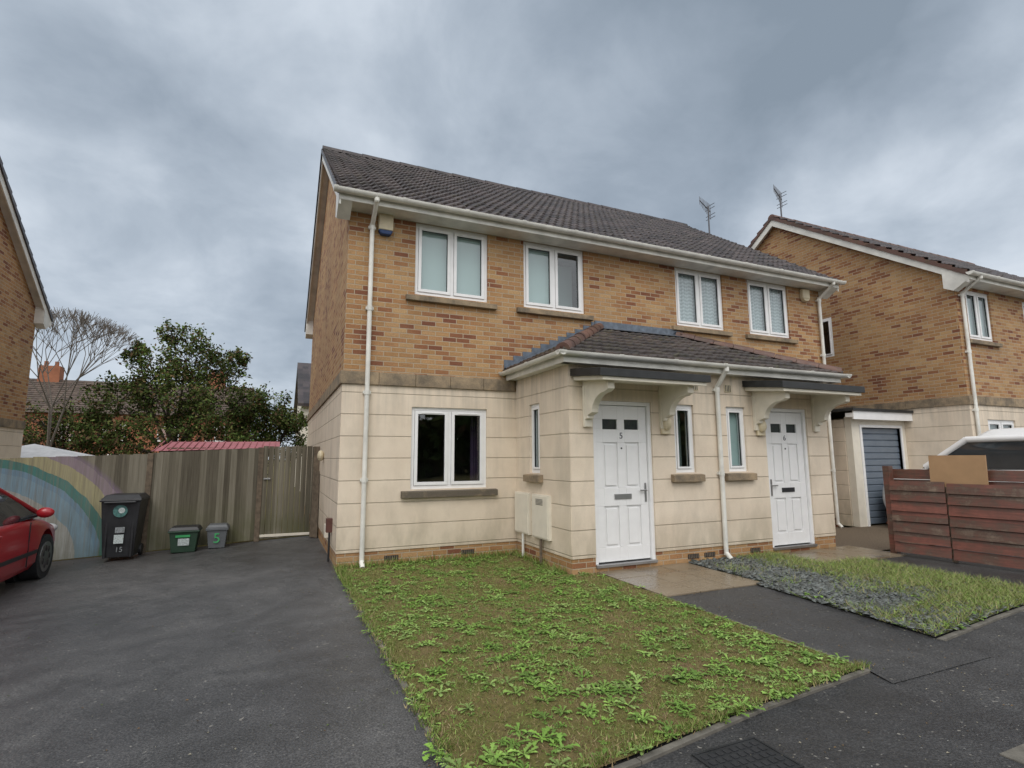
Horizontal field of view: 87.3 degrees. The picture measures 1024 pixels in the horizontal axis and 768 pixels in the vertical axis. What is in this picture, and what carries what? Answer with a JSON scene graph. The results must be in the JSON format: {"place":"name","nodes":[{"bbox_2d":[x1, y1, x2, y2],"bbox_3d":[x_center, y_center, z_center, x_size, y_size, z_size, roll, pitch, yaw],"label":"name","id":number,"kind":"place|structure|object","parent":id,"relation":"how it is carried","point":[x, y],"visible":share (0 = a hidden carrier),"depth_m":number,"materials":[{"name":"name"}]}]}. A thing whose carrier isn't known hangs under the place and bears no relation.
{"place":"outdoors","nodes":[
{"label":"outdoors","id":0,"kind":"place"},
{"bbox_2d":[20,444,93,457],"bbox_3d":[-12.663,2.687,14.082,2.600,2.220,2.500,3,-9,-23],"label":"garden gazebo","id":1,"kind":"object","parent":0,"point":[32,450],"visible":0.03,"depth_m":13.78,"materials":[{"name":"white fabric"}]},
{"bbox_2d":[0,536,444,767],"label":"driveway","id":2,"kind":"structure","parent":0,"point":[68,650],"depth_m":4.04,"materials":[{"name":"grey asphalt"}]},
{"bbox_2d":[0,488,57,582],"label":"red car","id":3,"kind":"object","parent":2,"relation":"on","point":[27,539],"visible":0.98,"depth_m":7.10,"materials":[{"name":"red paint"},{"name":"black rubber"},{"name":"glass"}]},
{"bbox_2d":[99,493,149,558],"bbox_3d":[-6.540,2.389,9.027,0.580,1.059,0.739,3,-9,-23],"label":"wheelie bin","id":4,"kind":"object","parent":2,"relation":"on","point":[123,515],"visible":1,"depth_m":8.82,"materials":[{"name":"black plastic"}]},
{"bbox_2d":[0,446,319,559],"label":"timber fence","id":5,"kind":"object","parent":2,"relation":"on","point":[204,489],"visible":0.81,"depth_m":9.73,"materials":[{"name":"wood"}]},
{"bbox_2d":[168,524,202,552],"bbox_3d":[-5.759,2.720,9.448,0.480,0.430,0.440,3,-9,-23],"label":"recycling box","id":6,"kind":"object","parent":2,"relation":"on","point":[184,538],"visible":1,"depth_m":9.29,"materials":[{"name":"green plastic"}]},
{"bbox_2d":[206,523,229,548],"bbox_3d":[-5.333,2.743,9.722,0.360,0.410,0.360,3,-9,-23],"label":"recycling box","id":7,"kind":"object","parent":2,"relation":"on","point":[217,533],"visible":1,"depth_m":9.59,"materials":[{"name":"grey plastic"}]},
{"bbox_2d":[309,471,319,537],"bbox_3d":[-3.838,2.332,10.437,0.095,1.250,0.334,7,-11,-44],"label":"leaning plank","id":8,"kind":"object","parent":2,"relation":"on","point":[313,520],"visible":1,"depth_m":10.41,"materials":[{"name":"brown wood"}]},
{"bbox_2d":[4,541,1020,767],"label":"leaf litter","id":9,"kind":"object","parent":2,"relation":"on","point":[692,594],"visible":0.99,"depth_m":3.84,"materials":[{"name":"brown plant"}]},
{"bbox_2d":[52,461,935,713],"bbox_3d":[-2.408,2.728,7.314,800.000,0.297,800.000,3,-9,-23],"label":"ground","id":10,"kind":"structure","parent":0,"point":[364,610],"depth_m":10.57,"materials":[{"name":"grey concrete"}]},
{"bbox_2d":[0,208,34,458],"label":"walls","id":11,"kind":"structure","parent":10,"relation":"on","point":[17,314],"depth_m":11.94,"materials":[{"name":"brick"}]},
{"bbox_2d":[0,418,25,428],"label":"string course","id":12,"kind":"object","parent":11,"relation":"attached to","point":[11,423],"visible":1,"depth_m":12.01,"materials":[{"name":"stone"}]},
{"bbox_2d":[0,157,52,328],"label":"fascias","id":13,"kind":"object","parent":11,"relation":"attached to","point":[43,317],"visible":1,"depth_m":11.91,"materials":[{"name":"plastic"}]},
{"bbox_2d":[22,393,127,455],"bbox_3d":[-15.565,2.308,18.092,4.516,4.115,2.522,3,-9,-23],"label":"shrub","id":14,"kind":"object","parent":10,"relation":"on","point":[68,421],"visible":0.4,"depth_m":17.98,"materials":[{"name":"green plant"}]},
{"bbox_2d":[29,306,139,446],"bbox_3d":[-14.327,0.780,16.445,4.468,6.661,4.388,3,-9,-23],"label":"bare tree","id":15,"kind":"object","parent":10,"relation":"on","point":[83,321],"visible":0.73,"depth_m":16.82,"materials":[{"name":"plant"}]},
{"bbox_2d":[22,413,242,454],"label":"walls","id":16,"kind":"structure","parent":10,"relation":"on","point":[116,418],"depth_m":42.47,"materials":[{"name":"orange brick"}]},
{"bbox_2d":[25,378,253,416],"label":"roof","id":17,"kind":"structure","parent":16,"relation":"on","point":[33,394],"depth_m":42.94,"materials":[{"name":"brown roof tiles"}]},
{"bbox_2d":[37,361,225,388],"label":"chimneys","id":18,"kind":"object","parent":17,"relation":"on","point":[56,373],"visible":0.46,"depth_m":43.75,"materials":[{"name":"orange brick"}]},
{"bbox_2d":[63,317,273,455],"bbox_3d":[-11.641,0.985,18.608,6.177,6.825,3.559,3,-9,-23],"label":"garden tree","id":19,"kind":"object","parent":10,"relation":"on","point":[174,427],"visible":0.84,"depth_m":18.31,"materials":[{"name":"green plant"}]},
{"bbox_2d":[152,441,279,451],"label":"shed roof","id":20,"kind":"structure","parent":10,"relation":"on","point":[171,446],"depth_m":11.70,"materials":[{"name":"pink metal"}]},
{"bbox_2d":[213,385,307,474],"bbox_3d":[-9.617,2.369,20.759,3.798,4.671,2.883,3,-9,-23],"label":"garden tree","id":21,"kind":"object","parent":10,"relation":"on","point":[275,419],"visible":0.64,"depth_m":20.62,"materials":[{"name":"green plant"}]},
{"bbox_2d":[293,363,310,484],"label":"rendered house","id":22,"kind":"structure","parent":10,"relation":"on","point":[302,390],"depth_m":27.72,"materials":[{"name":"concrete"}]},
{"bbox_2d":[304,179,837,566],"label":"walls","id":23,"kind":"structure","parent":10,"relation":"on","point":[415,337],"depth_m":8.38,"materials":[{"name":"brick"}]},
{"bbox_2d":[317,450,332,561],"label":"wall fittings","id":24,"kind":"object","parent":23,"relation":"attached to","point":[328,524],"depth_m":7.90,"materials":[{"name":"white plastic"}]},
{"bbox_2d":[307,370,514,420],"bbox_3d":[0.533,0.696,13.612,10.286,0.190,8.643,3,-9,-23],"label":"string course","id":25,"kind":"object","parent":23,"relation":"attached to","point":[394,379],"visible":0.44,"depth_m":8.20,"materials":[{"name":"stone"}]},
{"bbox_2d":[410,407,485,488],"bbox_3d":[-0.968,0.982,8.240,1.200,1.220,0.082,3,-9,-23],"label":"window","id":26,"kind":"structure","parent":23,"relation":"attached to","point":[449,414],"depth_m":8.21,"materials":[{"name":"white plastic"}]},
{"bbox_2d":[401,488,497,498],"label":"sill","id":27,"kind":"structure","parent":23,"relation":"attached to","point":[446,493],"depth_m":8.02,"materials":[{"name":"stone"}]},
{"bbox_2d":[415,223,486,301],"bbox_3d":[-0.973,-1.933,8.657,1.210,1.170,0.082,3,-9,-23],"label":"window","id":28,"kind":"structure","parent":23,"relation":"attached to","point":[452,235],"depth_m":8.63,"materials":[{"name":"white plastic"}]},
{"bbox_2d":[406,294,496,309],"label":"sill","id":29,"kind":"structure","parent":23,"relation":"attached to","point":[437,300],"depth_m":8.44,"materials":[{"name":"stone"}]},
{"bbox_2d":[470,416,478,479],"bbox_3d":[-0.578,1.198,8.722,0.220,1.800,0.060,3,-9,-23],"label":"curtain","id":30,"kind":"object","parent":23,"relation":"hanging from","point":[474,447],"visible":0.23,"depth_m":8.73,"materials":[{"name":"fabric"}]},
{"bbox_2d":[421,232,571,306],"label":"blinds","id":31,"kind":"object","parent":23,"relation":"attached to","point":[434,261],"visible":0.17,"depth_m":8.85,"materials":[{"name":"white fabric"}]},
{"bbox_2d":[417,254,576,485],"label":"window panes","id":32,"kind":"structure","parent":23,"relation":"attached to","point":[430,447],"depth_m":11.80,"materials":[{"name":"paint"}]},
{"bbox_2d":[523,242,583,313],"bbox_3d":[0.721,-1.841,9.393,1.190,1.170,0.082,3,-9,-23],"label":"window","id":33,"kind":"structure","parent":23,"relation":"attached to","point":[552,251],"depth_m":9.38,"materials":[{"name":"white plastic"}]},
{"bbox_2d":[516,307,593,320],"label":"sill","id":34,"kind":"structure","parent":23,"relation":"attached to","point":[553,314],"depth_m":9.17,"materials":[{"name":"stone"}]},
{"bbox_2d":[304,149,838,338],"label":"fascias","id":35,"kind":"object","parent":23,"relation":"on","point":[346,204],"visible":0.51,"depth_m":9.68,"materials":[{"name":"plastic"}]},
{"bbox_2d":[333,184,846,284],"bbox_3d":[2.405,-2.489,9.706,10.740,0.069,0.138,3,-9,-23],"label":"gutter","id":36,"kind":"object","parent":35,"relation":"attached to","point":[397,199],"visible":1,"depth_m":8.98,"materials":[{"name":"plastic"}]},
{"bbox_2d":[322,148,837,279],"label":"roof tiles","id":37,"kind":"object","parent":23,"relation":"on","point":[371,175],"visible":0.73,"depth_m":11.10,"materials":[{"name":"concrete"}]},
{"bbox_2d":[322,145,687,225],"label":"ridge tiles","id":38,"kind":"object","parent":37,"relation":"on","point":[442,172],"visible":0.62,"depth_m":13.83,"materials":[{"name":"concrete"}]},
{"bbox_2d":[699,196,714,233],"bbox_3d":[5.706,-4.720,15.558,0.305,1.320,0.874,-5,-9,31],"label":"tv aerial","id":39,"kind":"object","parent":37,"relation":"attached to","point":[707,210],"visible":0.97,"depth_m":15.71,"materials":[{"name":"metal"}]},
{"bbox_2d":[378,213,809,301],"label":"alarm boxes","id":40,"kind":"object","parent":23,"relation":"attached to","point":[385,224],"visible":1,"depth_m":8.16,"materials":[{"name":"beige plastic"}]},
{"bbox_2d":[504,320,687,368],"bbox_3d":[2.387,-0.564,9.783,5.420,1.070,0.199,3,-9,-23],"label":"lead flashing","id":41,"kind":"object","parent":23,"relation":"attached to","point":[621,327],"visible":0.27,"depth_m":9.61,"materials":[{"name":"grey metal"}]},
{"bbox_2d":[674,267,722,329],"bbox_3d":[3.707,-1.677,10.692,1.210,1.170,0.082,3,-9,-23],"label":"window","id":42,"kind":"structure","parent":23,"relation":"attached to","point":[697,290],"depth_m":10.68,"materials":[{"name":"white plastic"}]},
{"bbox_2d":[671,325,732,336],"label":"sill","id":43,"kind":"structure","parent":23,"relation":"attached to","point":[701,331],"depth_m":10.46,"materials":[{"name":"stone"}]},
{"bbox_2d":[678,274,782,332],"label":"net curtains","id":44,"kind":"object","parent":23,"relation":"attached to","point":[686,299],"visible":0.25,"depth_m":10.94,"materials":[{"name":"fabric"}]},
{"bbox_2d":[747,280,788,337],"bbox_3d":[5.433,-1.583,11.442,1.180,1.170,0.082,3,-9,-23],"label":"window","id":45,"kind":"structure","parent":23,"relation":"attached to","point":[765,288],"depth_m":11.43,"materials":[{"name":"white plastic"}]},
{"bbox_2d":[745,334,798,343],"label":"sill","id":46,"kind":"structure","parent":23,"relation":"attached to","point":[768,338],"depth_m":11.21,"materials":[{"name":"stone"}]},
{"bbox_2d":[516,364,835,574],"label":"porch walls","id":47,"kind":"structure","parent":10,"relation":"on","point":[687,518],"depth_m":7.80,"materials":[{"name":"beige stone"}]},
{"bbox_2d":[523,474,542,482],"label":"porch side sill","id":48,"kind":"structure","parent":47,"relation":"attached to","point":[536,478],"depth_m":7.86,"materials":[{"name":"beige stone"}]},
{"bbox_2d":[515,491,551,562],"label":"meter boxes","id":49,"kind":"object","parent":47,"relation":"attached to","point":[538,523],"visible":0.91,"depth_m":7.77,"materials":[{"name":"white plastic"}]},
{"bbox_2d":[531,404,539,472],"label":"porch side window","id":50,"kind":"structure","parent":47,"relation":"attached to","point":[535,468],"depth_m":8.11,"materials":[{"name":"white plastic"}]},
{"bbox_2d":[384,384,760,560],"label":"air vents","id":51,"kind":"object","parent":47,"relation":"attached to","point":[727,388],"visible":0.91,"depth_m":8.03,"materials":[{"name":"beige plastic"}]},
{"bbox_2d":[359,197,843,567],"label":"downpipes","id":52,"kind":"object","parent":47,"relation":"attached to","point":[369,307],"visible":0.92,"depth_m":7.92,"materials":[{"name":"white plastic"}]},
{"bbox_2d":[593,401,657,568],"bbox_3d":[1.516,1.345,7.402,0.980,2.210,0.180,3,-9,-23],"label":"front door","id":53,"kind":"structure","parent":47,"relation":"attached to","point":[624,510],"depth_m":7.40,"materials":[{"name":"white plastic"}]},
{"bbox_2d":[570,367,710,428],"bbox_3d":[1.728,0.177,7.174,1.750,0.779,0.742,3,-9,-23],"label":"door canopy","id":54,"kind":"object","parent":47,"relation":"attached to","point":[674,389],"visible":0.97,"depth_m":7.04,"materials":[{"name":"white wood"}]},
{"bbox_2d":[503,329,842,373],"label":"porch roof tiles","id":55,"kind":"object","parent":47,"relation":"on","point":[629,343],"visible":0.66,"depth_m":8.56,"materials":[{"name":"tile"}]},
{"bbox_2d":[506,355,840,383],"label":"porch fascia","id":56,"kind":"structure","parent":47,"relation":"attached to","point":[553,363],"depth_m":7.82,"materials":[{"name":"white plastic"}]},
{"bbox_2d":[498,349,851,378],"bbox_3d":[2.762,-0.146,8.867,5.614,0.062,2.057,3,-9,-23],"label":"porch gutter","id":57,"kind":"object","parent":56,"relation":"attached to","point":[556,353],"visible":0.79,"depth_m":7.70,"materials":[{"name":"white plastic"}]},
{"bbox_2d":[674,405,694,472],"bbox_3d":[2.504,0.802,7.899,0.370,0.990,0.074,3,-9,-23],"label":"porch window","id":58,"kind":"structure","parent":47,"relation":"attached to","point":[689,467],"depth_m":7.89,"materials":[{"name":"white plastic"}]},
{"bbox_2d":[671,474,705,481],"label":"porch sill","id":59,"kind":"structure","parent":47,"relation":"attached to","point":[688,478],"depth_m":7.69,"materials":[{"name":"beige stone"}]},
{"bbox_2d":[555,323,841,371],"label":"hip tiles","id":60,"kind":"object","parent":47,"relation":"on","point":[577,338],"visible":0.94,"depth_m":9.31,"materials":[{"name":"tile"}]},
{"bbox_2d":[661,418,766,435],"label":"porch lights","id":61,"kind":"object","parent":47,"relation":"attached to","point":[667,424],"visible":0.79,"depth_m":7.68},
{"bbox_2d":[726,407,746,471],"bbox_3d":[3.438,0.853,8.305,0.390,0.990,0.074,3,-9,-23],"label":"porch window","id":62,"kind":"structure","parent":47,"relation":"attached to","point":[741,445],"depth_m":8.30,"materials":[{"name":"white plastic"}]},
{"bbox_2d":[725,473,757,480],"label":"porch sill","id":63,"kind":"structure","parent":47,"relation":"attached to","point":[738,476],"depth_m":8.09,"materials":[{"name":"beige stone"}]},
{"bbox_2d":[765,408,817,550],"bbox_3d":[4.438,1.504,8.672,0.960,2.210,0.180,3,-9,-23],"label":"front door","id":64,"kind":"structure","parent":47,"relation":"attached to","point":[790,497],"depth_m":8.68,"materials":[{"name":"white plastic"}]},
{"bbox_2d":[742,381,864,431],"bbox_3d":[4.600,0.334,8.423,1.820,0.779,0.742,3,-9,-23],"label":"door canopy","id":65,"kind":"object","parent":47,"relation":"attached to","point":[825,399],"visible":1,"depth_m":8.31,"materials":[{"name":"white wood"}]},
{"bbox_2d":[346,574,1023,767],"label":"concrete edging","id":66,"kind":"object","parent":10,"relation":"on","point":[645,758],"visible":0.34,"depth_m":3.27,"materials":[{"name":"grey concrete"}]},
{"bbox_2d":[598,546,905,597],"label":"paving slabs","id":67,"kind":"structure","parent":10,"relation":"on","point":[671,580],"depth_m":6.76,"materials":[{"name":"beige stone"}]},
{"bbox_2d":[670,585,990,682],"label":"asphalt path","id":68,"kind":"structure","parent":10,"relation":"on","point":[849,629],"depth_m":4.61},
{"bbox_2d":[831,408,913,526],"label":"garage","id":69,"kind":"structure","parent":10,"relation":"on","point":[868,443],"depth_m":11.81,"materials":[{"name":"white"},{"name":"blue painted metal"},{"name":"white upvc"}]},
{"bbox_2d":[862,428,900,523],"bbox_3d":[8.264,2.035,11.986,1.360,2.100,0.025,3,-9,-23],"label":"roller door","id":70,"kind":"structure","parent":69,"relation":"in","point":[880,445],"depth_m":11.94,"materials":[{"name":"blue metal"}]},
{"bbox_2d":[835,524,927,549],"bbox_3d":[7.249,2.894,10.345,4.680,0.001,2.190,3,-9,-23],"label":"gravel strip","id":71,"kind":"object","parent":10,"relation":"on","point":[875,537],"visible":0.33,"depth_m":9.93,"materials":[{"name":"beige gravel"}]},
{"bbox_2d":[756,227,1023,468],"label":"walls","id":72,"kind":"structure","parent":10,"relation":"on","point":[898,331],"depth_m":12.41,"materials":[{"name":"brick"}]},
{"bbox_2d":[823,322,830,353],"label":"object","id":73,"kind":"structure","parent":72,"relation":"attached to","point":[826,338],"depth_m":15.17,"materials":[{"name":"glass"}]},
{"bbox_2d":[822,317,834,357],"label":"gable window","id":74,"kind":"structure","parent":72,"relation":"attached to","point":[829,321],"depth_m":14.22,"materials":[{"name":"white plastic"}]},
{"bbox_2d":[748,217,1023,298],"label":"fascias","id":75,"kind":"object","parent":72,"relation":"on","point":[956,279],"visible":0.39,"depth_m":12.49,"materials":[{"name":"plastic"}]},
{"bbox_2d":[966,270,1023,286],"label":"gutter","id":76,"kind":"object","parent":75,"relation":"attached to","point":[995,278],"visible":1,"depth_m":11.51,"materials":[{"name":"white plastic"}]},
{"bbox_2d":[763,217,1023,281],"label":"roof tiles","id":77,"kind":"object","parent":72,"relation":"on","point":[954,263],"visible":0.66,"depth_m":14.41,"materials":[{"name":"concrete"}]},
{"bbox_2d":[773,185,786,216],"bbox_3d":[8.041,-5.399,16.024,0.305,0.970,0.874,-5,-9,31],"label":"tv aerial","id":78,"kind":"object","parent":77,"relation":"attached to","point":[778,192],"visible":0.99,"depth_m":16.16,"materials":[{"name":"metal"}]},
{"bbox_2d":[768,214,974,264],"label":"ridge tiles","id":79,"kind":"object","parent":77,"relation":"on","point":[772,215],"visible":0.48,"depth_m":17.44,"materials":[{"name":"tile"}]},
{"bbox_2d":[834,395,1023,409],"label":"string course","id":80,"kind":"object","parent":72,"relation":"attached to","point":[964,400],"visible":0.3,"depth_m":11.88,"materials":[{"name":"stone"}]},
{"bbox_2d":[958,275,982,435],"bbox_3d":[9.834,0.316,11.153,0.110,5.295,0.450,3,-9,-23],"label":"downpipe","id":81,"kind":"object","parent":72,"relation":"attached to","point":[968,351],"visible":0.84,"depth_m":11.41,"materials":[{"name":"white plastic"}]},
{"bbox_2d":[965,291,992,341],"bbox_3d":[10.354,-1.507,11.955,0.950,1.110,0.082,3,-9,-23],"label":"window","id":82,"kind":"structure","parent":72,"relation":"attached to","point":[975,296],"depth_m":11.95,"materials":[{"name":"white plastic"}]},
{"bbox_2d":[970,339,1002,347],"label":"sill","id":83,"kind":"structure","parent":72,"relation":"attached to","point":[985,343],"depth_m":11.74,"materials":[{"name":"stone"}]},
{"bbox_2d":[967,296,1007,428],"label":"blinds","id":84,"kind":"object","parent":72,"relation":"attached to","point":[970,312],"visible":0.11,"depth_m":12.05,"materials":[{"name":"white fabric"}]},
{"bbox_2d":[988,420,1013,429],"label":"window","id":85,"kind":"structure","parent":72,"relation":"attached to","point":[999,424],"depth_m":11.73,"materials":[{"name":"white plastic"}]},
{"bbox_2d":[0,0,1023,459],"label":"sky","id":86,"kind":"structure","parent":0,"point":[160,158],"materials":[{"name":"grey"}]},
{"bbox_2d":[334,553,883,767],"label":"lawn","id":87,"kind":"structure","parent":0,"point":[502,732],"depth_m":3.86,"materials":[{"name":"plant"}]},
{"bbox_2d":[333,548,566,586],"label":"wall edge grass","id":88,"kind":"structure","parent":87,"relation":"on","point":[513,553],"depth_m":7.57,"materials":[{"name":"green plant"}]},
{"bbox_2d":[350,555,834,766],"bbox_3d":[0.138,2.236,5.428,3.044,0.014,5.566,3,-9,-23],"label":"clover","id":89,"kind":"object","parent":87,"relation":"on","point":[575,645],"visible":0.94,"depth_m":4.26,"materials":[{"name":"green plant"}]},
{"bbox_2d":[337,553,862,767],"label":"lawn weeds","id":90,"kind":"object","parent":87,"relation":"on","point":[629,687],"visible":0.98,"depth_m":4.04,"materials":[{"name":"green plant"}]},
{"bbox_2d":[537,410,739,466],"bbox_3d":[1.981,0.821,8.166,3.215,1.070,0.358,0,-8,-3],"label":"porch blind","id":91,"kind":"object","parent":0,"point":[734,438],"visible":0.07,"depth_m":8.35,"materials":[{"name":"grey fabric"}]},
{"bbox_2d":[428,604,1023,767],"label":"pavement","id":92,"kind":"structure","parent":0,"point":[891,739],"depth_m":3.09,"materials":[{"name":"grey asphalt"}]},
{"bbox_2d":[691,736,804,767],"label":"drain cover","id":93,"kind":"object","parent":92,"relation":"on","point":[733,754],"visible":1,"depth_m":2.72,"materials":[{"name":"black metal"}]},
{"bbox_2d":[999,744,1023,764],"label":"access cover","id":94,"kind":"object","parent":92,"relation":"on","point":[1016,753],"visible":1,"depth_m":2.73,"materials":[{"name":"concrete"}]},
{"bbox_2d":[690,549,1023,636],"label":"lawn","id":95,"kind":"structure","parent":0,"point":[969,587],"depth_m":6.05,"materials":[{"name":"green plant"}]},
{"bbox_2d":[689,553,1022,635],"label":"slate chips","id":96,"kind":"object","parent":95,"relation":"on","point":[824,585],"visible":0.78,"depth_m":5.88,"materials":[{"name":"grey gravel"}]},
{"bbox_2d":[714,557,1021,633],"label":"bed weeds","id":97,"kind":"object","parent":95,"relation":"on","point":[963,627],"visible":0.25,"depth_m":5.47,"materials":[{"name":"green plant"}]},
{"bbox_2d":[878,545,1023,585],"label":"drive apron","id":98,"kind":"object","parent":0,"point":[1008,574],"depth_m":7.29,"materials":[{"name":"concrete"}]},
{"bbox_2d":[882,466,1023,569],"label":"red timber fence","id":99,"kind":"object","parent":98,"relation":"on","point":[956,520],"visible":0.88,"depth_m":7.56,"materials":[{"name":"red wood"}]},
{"bbox_2d":[928,455,988,486],"bbox_3d":[6.362,1.270,7.660,0.045,0.500,0.672,4,-9,-31],"label":"cardboard sheet","id":100,"kind":"object","parent":99,"relation":"attached to","point":[959,469],"visible":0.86,"depth_m":7.64,"materials":[{"name":"brown cardboard"}]},
{"bbox_2d":[882,427,1023,506],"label":"white van","id":101,"kind":"object","parent":98,"relation":"on","point":[1001,449],"visible":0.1,"depth_m":9.72,"materials":[{"name":"paint"}]}
]}

